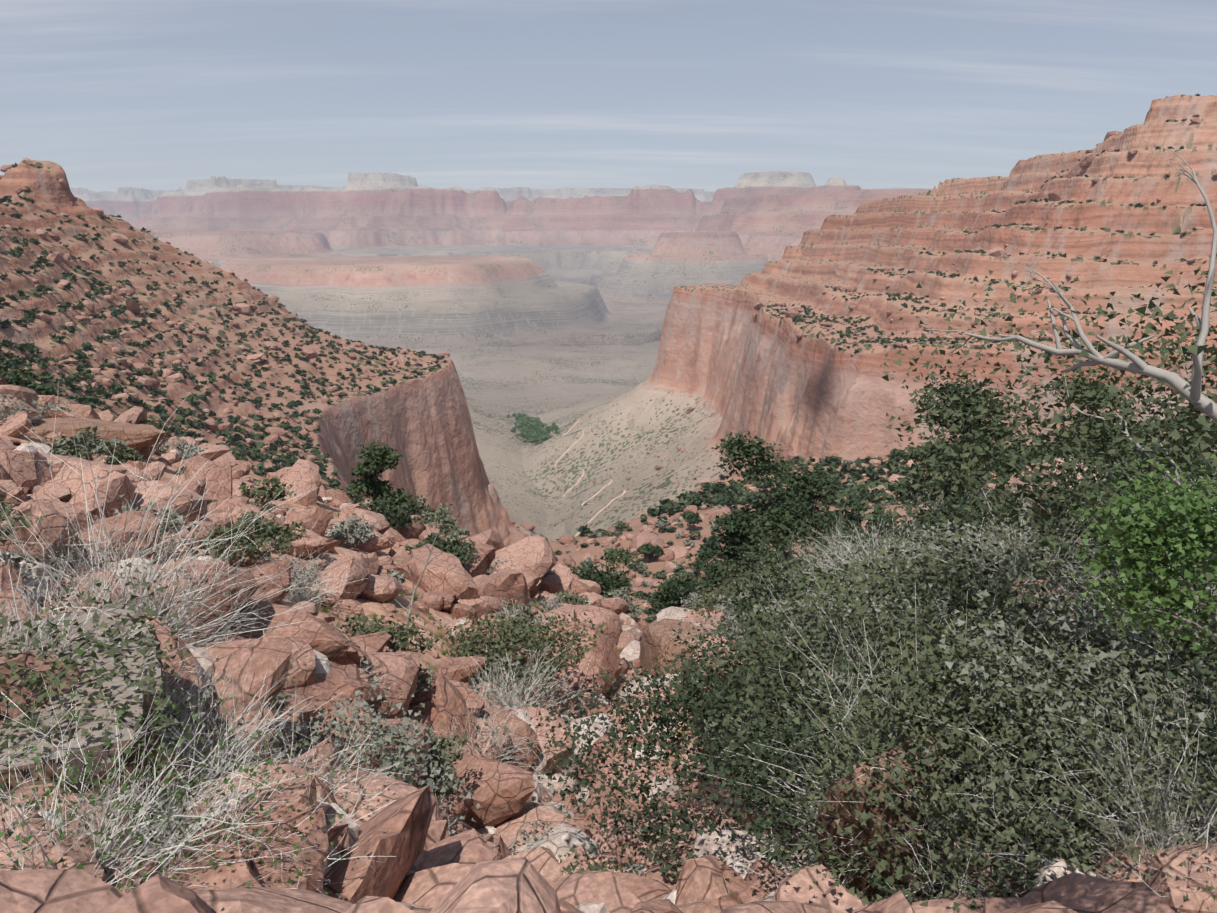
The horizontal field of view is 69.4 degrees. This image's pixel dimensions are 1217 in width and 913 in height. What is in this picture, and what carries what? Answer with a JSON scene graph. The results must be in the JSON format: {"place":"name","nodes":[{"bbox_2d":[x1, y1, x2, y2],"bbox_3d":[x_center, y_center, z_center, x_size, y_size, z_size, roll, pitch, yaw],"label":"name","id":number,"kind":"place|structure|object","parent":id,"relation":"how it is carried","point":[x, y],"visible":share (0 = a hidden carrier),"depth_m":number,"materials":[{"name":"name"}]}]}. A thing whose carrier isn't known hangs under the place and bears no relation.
{"place":"outdoors","nodes":[
{"label":"outdoors","id":0,"kind":"place"},
{"bbox_2d":[0,94,1216,896],"bbox_3d":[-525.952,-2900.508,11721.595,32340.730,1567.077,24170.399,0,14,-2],"label":"terrain","id":1,"kind":"structure","parent":0,"point":[564,310],"depth_m":1033.53,"materials":[{"name":"brown stone"}]},
{"bbox_2d":[27,436,761,842],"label":"rocks","id":2,"kind":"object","parent":1,"relation":"on","point":[443,650],"depth_m":20.72,"materials":[{"name":"brown stone"}]},
{"bbox_2d":[551,419,625,536],"bbox_3d":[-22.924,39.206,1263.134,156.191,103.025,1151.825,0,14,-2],"label":"trail","id":3,"kind":"object","parent":1,"relation":"on","point":[609,483],"visible":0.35,"depth_m":1297.70,"materials":[{"name":"beige"}]},
{"bbox_2d":[0,95,1216,912],"bbox_3d":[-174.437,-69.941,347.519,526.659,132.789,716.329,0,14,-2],"label":"rocks","id":4,"kind":"object","parent":1,"relation":"on","point":[434,866],"visible":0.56,"depth_m":8.94,"materials":[{"name":"brown stone"}]},
{"bbox_2d":[0,253,1216,911],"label":"shrubs","id":5,"kind":"object","parent":1,"relation":"on","point":[930,669],"visible":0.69,"depth_m":8.47,"materials":[{"name":"green plant"}]},
{"bbox_2d":[0,370,1216,912],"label":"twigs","id":6,"kind":"object","parent":1,"relation":"on","point":[64,566],"visible":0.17,"depth_m":6.83,"materials":[{"name":"grey plant"}]},
{"bbox_2d":[0,93,1216,620],"bbox_3d":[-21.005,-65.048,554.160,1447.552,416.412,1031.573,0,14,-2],"label":"shrubs","id":7,"kind":"object","parent":1,"relation":"on","point":[796,515],"visible":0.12,"depth_m":298.03,"materials":[{"name":"green plant"}]},
{"bbox_2d":[0,413,1216,897],"bbox_3d":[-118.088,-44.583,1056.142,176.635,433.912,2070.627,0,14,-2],"label":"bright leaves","id":8,"kind":"object","parent":1,"relation":"on","point":[1130,553],"visible":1,"depth_m":3.12,"materials":[{"name":"green plant"}]},
{"bbox_2d":[46,381,1216,901],"bbox_3d":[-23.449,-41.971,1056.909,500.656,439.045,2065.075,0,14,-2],"label":"shrub","id":9,"kind":"object","parent":1,"relation":"on","point":[1200,623],"visible":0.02,"depth_m":9.30,"materials":[{"name":"green plant"}]},
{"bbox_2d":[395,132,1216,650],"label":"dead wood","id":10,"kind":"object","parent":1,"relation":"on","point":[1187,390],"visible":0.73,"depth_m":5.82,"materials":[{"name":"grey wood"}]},
{"bbox_2d":[0,0,1216,191],"label":"sky","id":11,"kind":"structure","parent":0,"point":[145,94],"materials":[{"name":"blue"}]}
]}

